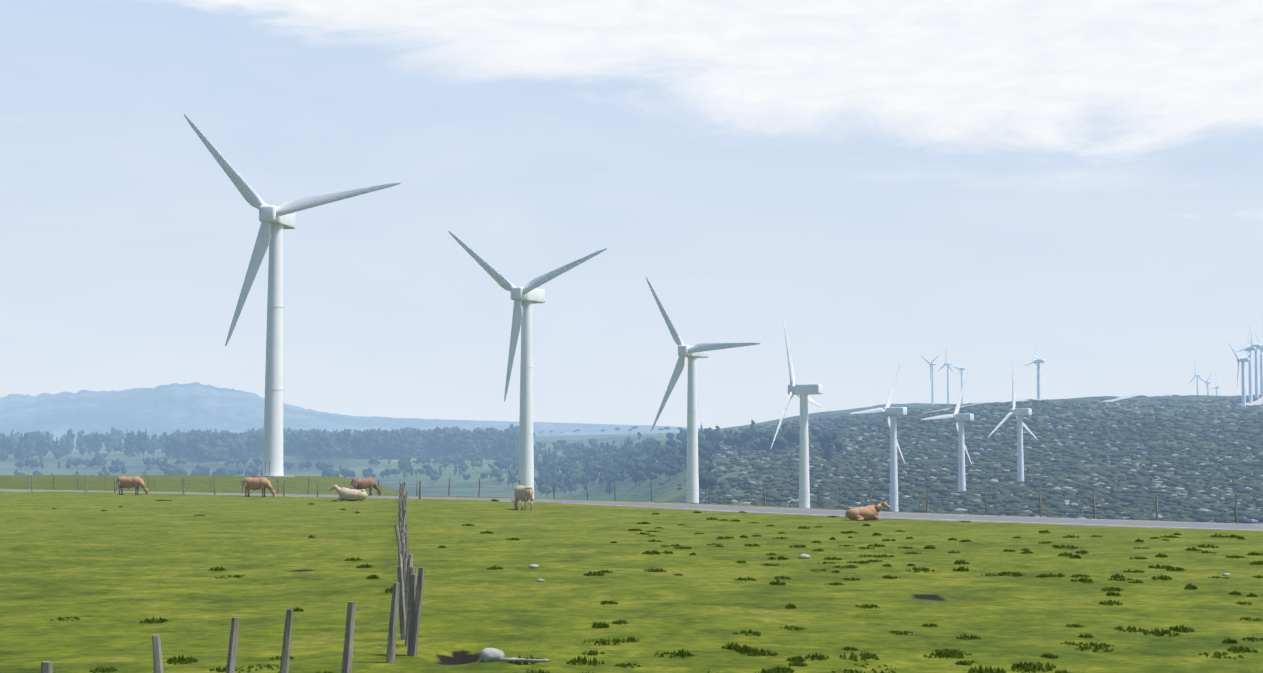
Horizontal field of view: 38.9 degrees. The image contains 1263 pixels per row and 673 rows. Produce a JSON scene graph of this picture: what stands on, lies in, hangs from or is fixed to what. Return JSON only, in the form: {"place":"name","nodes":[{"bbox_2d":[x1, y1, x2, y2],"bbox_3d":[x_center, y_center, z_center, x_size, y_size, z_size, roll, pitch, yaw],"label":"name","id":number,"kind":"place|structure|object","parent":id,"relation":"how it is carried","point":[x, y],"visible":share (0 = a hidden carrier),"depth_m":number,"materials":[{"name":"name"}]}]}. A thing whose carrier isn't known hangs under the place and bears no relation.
{"place":"outdoors","nodes":[
{"label":"outdoors","id":0,"kind":"place"},
{"bbox_2d":[0,382,704,442],"bbox_3d":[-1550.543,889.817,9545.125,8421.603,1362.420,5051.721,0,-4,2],"label":"mountain","id":1,"kind":"structure","parent":0,"point":[169,409],"depth_m":9213.58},
{"bbox_2d":[0,475,1262,672],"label":"meadow","id":2,"kind":"structure","parent":0,"point":[110,569],"depth_m":45.12,"materials":[{"name":"green plant"}]},
{"bbox_2d":[116,476,148,494],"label":"grazing cow","id":3,"kind":"object","parent":2,"relation":"on","point":[136,482],"visible":0.98,"depth_m":134.28,"materials":[{"name":"orange"}]},
{"bbox_2d":[31,476,420,498],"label":"fence","id":4,"kind":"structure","parent":2,"relation":"on","point":[317,488],"depth_m":133.19,"materials":[{"name":"brown wood"}]},
{"bbox_2d":[40,574,416,672],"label":"fence","id":5,"kind":"object","parent":2,"relation":"on","point":[46,666],"visible":0.92,"depth_m":27.17,"materials":[{"name":"grey wood"}]},
{"bbox_2d":[242,477,275,496],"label":"grazing cow","id":6,"kind":"object","parent":2,"relation":"on","point":[262,483],"visible":0.92,"depth_m":128.52,"materials":[{"name":"orange"}]},
{"bbox_2d":[184,114,400,476],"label":"wind turbine","id":7,"kind":"object","parent":2,"relation":"on","point":[274,220],"visible":0.96,"depth_m":302.87,"materials":[{"name":"grey metal"}]},
{"bbox_2d":[329,484,368,500],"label":"cow","id":8,"kind":"object","parent":2,"relation":"on","point":[346,494],"visible":1,"depth_m":117.65,"materials":[{"name":"grey"}]},
{"bbox_2d":[350,478,380,495],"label":"cow","id":9,"kind":"object","parent":2,"relation":"on","point":[369,483],"visible":0.88,"depth_m":135.78,"materials":[{"name":"brown"}]},
{"bbox_2d":[394,482,424,656],"bbox_3d":[-9.812,7.727,76.789,0.600,1.665,95.140,0,-4,-7],"label":"fence","id":10,"kind":"object","parent":2,"relation":"on","point":[405,568],"visible":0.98,"depth_m":32.49,"materials":[{"name":"grey wood"}]},
{"bbox_2d":[511,485,533,509],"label":"grazing cow","id":11,"kind":"object","parent":2,"relation":"on","point":[523,493],"visible":1,"depth_m":101.97,"materials":[{"name":"grey"}]},
{"bbox_2d":[2,473,1256,522],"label":"fence","id":12,"kind":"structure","parent":2,"relation":"on","point":[1040,508],"depth_m":110.77,"materials":[{"name":"grey wood"}]},
{"bbox_2d":[19,489,1262,530],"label":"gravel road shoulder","id":13,"kind":"object","parent":2,"relation":"on","point":[938,520],"visible":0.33,"depth_m":89.00},
{"bbox_2d":[50,499,1262,672],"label":"grass tufts","id":14,"kind":"object","parent":2,"relation":"on","point":[745,649],"visible":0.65,"depth_m":35.74,"materials":[{"name":"green plant"}]},
{"bbox_2d":[479,554,1229,662],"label":"rocks","id":15,"kind":"object","parent":2,"relation":"on","point":[489,654],"depth_m":29.01,"materials":[{"name":"grey stone"}]},
{"bbox_2d":[845,500,890,520],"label":"cow","id":16,"kind":"object","parent":2,"relation":"on","point":[869,512],"visible":1,"depth_m":87.70,"materials":[{"name":"orange"}]},
{"bbox_2d":[0,394,1262,523],"bbox_3d":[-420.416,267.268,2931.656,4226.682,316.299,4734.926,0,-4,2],"label":"terrain hill and valley","id":17,"kind":"structure","parent":0,"point":[135,465],"depth_m":1399.93,"materials":[{"name":"green plant"}]},
{"bbox_2d":[14,453,502,482],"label":"hedgerow trees","id":18,"kind":"object","parent":17,"relation":"on","point":[320,465],"visible":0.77,"depth_m":1680.61,"materials":[{"name":"green plant"}]},
{"bbox_2d":[0,423,534,462],"bbox_3d":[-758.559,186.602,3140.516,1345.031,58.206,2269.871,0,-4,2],"label":"ridge forest trees","id":19,"kind":"object","parent":17,"relation":"on","point":[207,445],"visible":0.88,"depth_m":2130.05,"materials":[{"name":"green plant"}]},
{"bbox_2d":[80,420,842,497],"bbox_3d":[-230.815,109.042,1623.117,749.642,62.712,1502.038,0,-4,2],"label":"tree clusters","id":20,"kind":"object","parent":17,"relation":"on","point":[644,455],"visible":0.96,"depth_m":1372.61,"materials":[{"name":"green plant"}]},
{"bbox_2d":[533,426,682,435],"bbox_3d":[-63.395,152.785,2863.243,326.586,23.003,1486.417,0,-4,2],"label":"pine trees","id":21,"kind":"object","parent":17,"relation":"on","point":[635,427],"visible":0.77,"depth_m":2851.19,"materials":[{"name":"green plant"}]},
{"bbox_2d":[921,356,937,404],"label":"wind turbine","id":22,"kind":"object","parent":17,"relation":"on","point":[931,364],"visible":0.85,"depth_m":2437.38,"materials":[{"name":"grey metal"}]},
{"bbox_2d":[938,361,951,403],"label":"wind turbine","id":23,"kind":"object","parent":17,"relation":"on","point":[948,367],"visible":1,"depth_m":2486.28,"materials":[{"name":"grey metal"}]},
{"bbox_2d":[921,369,973,491],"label":"wind turbine","id":24,"kind":"object","parent":17,"relation":"on","point":[955,416],"visible":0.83,"depth_m":735.76,"materials":[{"name":"grey metal"}]},
{"bbox_2d":[952,358,965,403],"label":"wind turbine","id":25,"kind":"object","parent":17,"relation":"on","point":[961,369],"visible":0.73,"depth_m":2535.82,"materials":[{"name":"grey metal"}]},
{"bbox_2d":[659,397,1262,523],"bbox_3d":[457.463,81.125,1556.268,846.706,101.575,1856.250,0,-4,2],"label":"hill shrubs and boulders","id":26,"kind":"object","parent":17,"relation":"on","point":[1020,496],"visible":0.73,"depth_m":873.34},
{"bbox_2d":[988,364,1037,480],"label":"wind turbine","id":27,"kind":"object","parent":17,"relation":"on","point":[1018,414],"visible":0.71,"depth_m":789.77,"materials":[{"name":"grey metal"}]},
{"bbox_2d":[1021,339,1044,399],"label":"wind turbine","id":28,"kind":"object","parent":17,"relation":"on","point":[1037,362],"visible":0.88,"depth_m":1512.69,"materials":[{"name":"grey metal"}]},
{"bbox_2d":[924,395,1262,412],"bbox_3d":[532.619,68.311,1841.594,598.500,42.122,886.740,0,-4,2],"label":"hill road tracks","id":29,"kind":"object","parent":17,"relation":"on","point":[1259,401],"visible":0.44,"depth_m":1601.60,"materials":[{"name":"grey"}]},
{"bbox_2d":[1190,361,1201,394],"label":"wind turbine","id":30,"kind":"object","parent":17,"relation":"on","point":[1196,375],"visible":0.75,"depth_m":2970.01,"materials":[{"name":"grey metal"}]},
{"bbox_2d":[1200,375,1210,394],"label":"wind turbine","id":31,"kind":"object","parent":17,"relation":"on","point":[1207,382],"visible":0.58,"depth_m":3067.91,"materials":[{"name":"grey metal"}]},
{"bbox_2d":[1209,375,1219,395],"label":"wind turbine","id":32,"kind":"object","parent":17,"relation":"on","point":[1215,387],"visible":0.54,"depth_m":3166.29,"materials":[{"name":"grey metal"}]},
{"bbox_2d":[1228,342,1250,407],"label":"wind turbine","id":33,"kind":"object","parent":17,"relation":"on","point":[1243,359],"visible":0.98,"depth_m":1437.68,"materials":[{"name":"grey metal"}]},
{"bbox_2d":[1233,327,1255,402],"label":"wind turbine","id":34,"kind":"object","parent":17,"relation":"on","point":[1247,349],"visible":0.94,"depth_m":1557.50,"materials":[{"name":"grey metal"}]},
{"bbox_2d":[1245,326,1262,398],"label":"wind turbine","id":35,"kind":"object","parent":17,"relation":"on","point":[1256,374],"visible":0.79,"depth_m":1631.59,"materials":[{"name":"grey metal"}]},
{"bbox_2d":[1246,338,1262,395],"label":"wind turbine","id":36,"kind":"object","parent":17,"relation":"on","point":[1261,373],"visible":0.71,"depth_m":1710.94,"materials":[{"name":"grey metal"}]},
{"bbox_2d":[0,489,1262,530],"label":"road asphalt","id":37,"kind":"structure","parent":0,"point":[1257,527],"depth_m":96.87,"materials":[{"name":"grey asphalt"}]},
{"bbox_2d":[15,489,1256,529],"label":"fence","id":38,"kind":"object","parent":37,"relation":"on","point":[841,515],"visible":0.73,"depth_m":92.10,"materials":[{"name":"white"}]},
{"bbox_2d":[0,0,1262,428],"label":"sky","id":39,"kind":"structure","parent":0,"point":[979,182],"materials":[{"name":"blue"}]},
{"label":"turbine ridge","id":40,"kind":"structure","parent":0,"visible":0},
{"bbox_2d":[448,231,606,497],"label":"wind turbine","id":41,"kind":"object","parent":40,"relation":"on","point":[528,294],"visible":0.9,"depth_m":386.12,"materials":[{"name":"grey metal"}]},
{"bbox_2d":[646,277,760,502],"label":"wind turbine","id":42,"kind":"object","parent":40,"relation":"on","point":[692,353],"visible":0.79,"depth_m":461.46,"materials":[{"name":"grey metal"}]},
{"bbox_2d":[771,312,823,507],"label":"wind turbine","id":43,"kind":"object","parent":40,"relation":"on","point":[802,392],"visible":0.88,"depth_m":519.73,"materials":[{"name":"grey metal"}]},
{"bbox_2d":[850,358,906,511],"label":"wind turbine","id":44,"kind":"object","parent":40,"relation":"on","point":[892,412],"visible":0.81,"depth_m":671.98,"materials":[{"name":"grey metal"}]}
]}

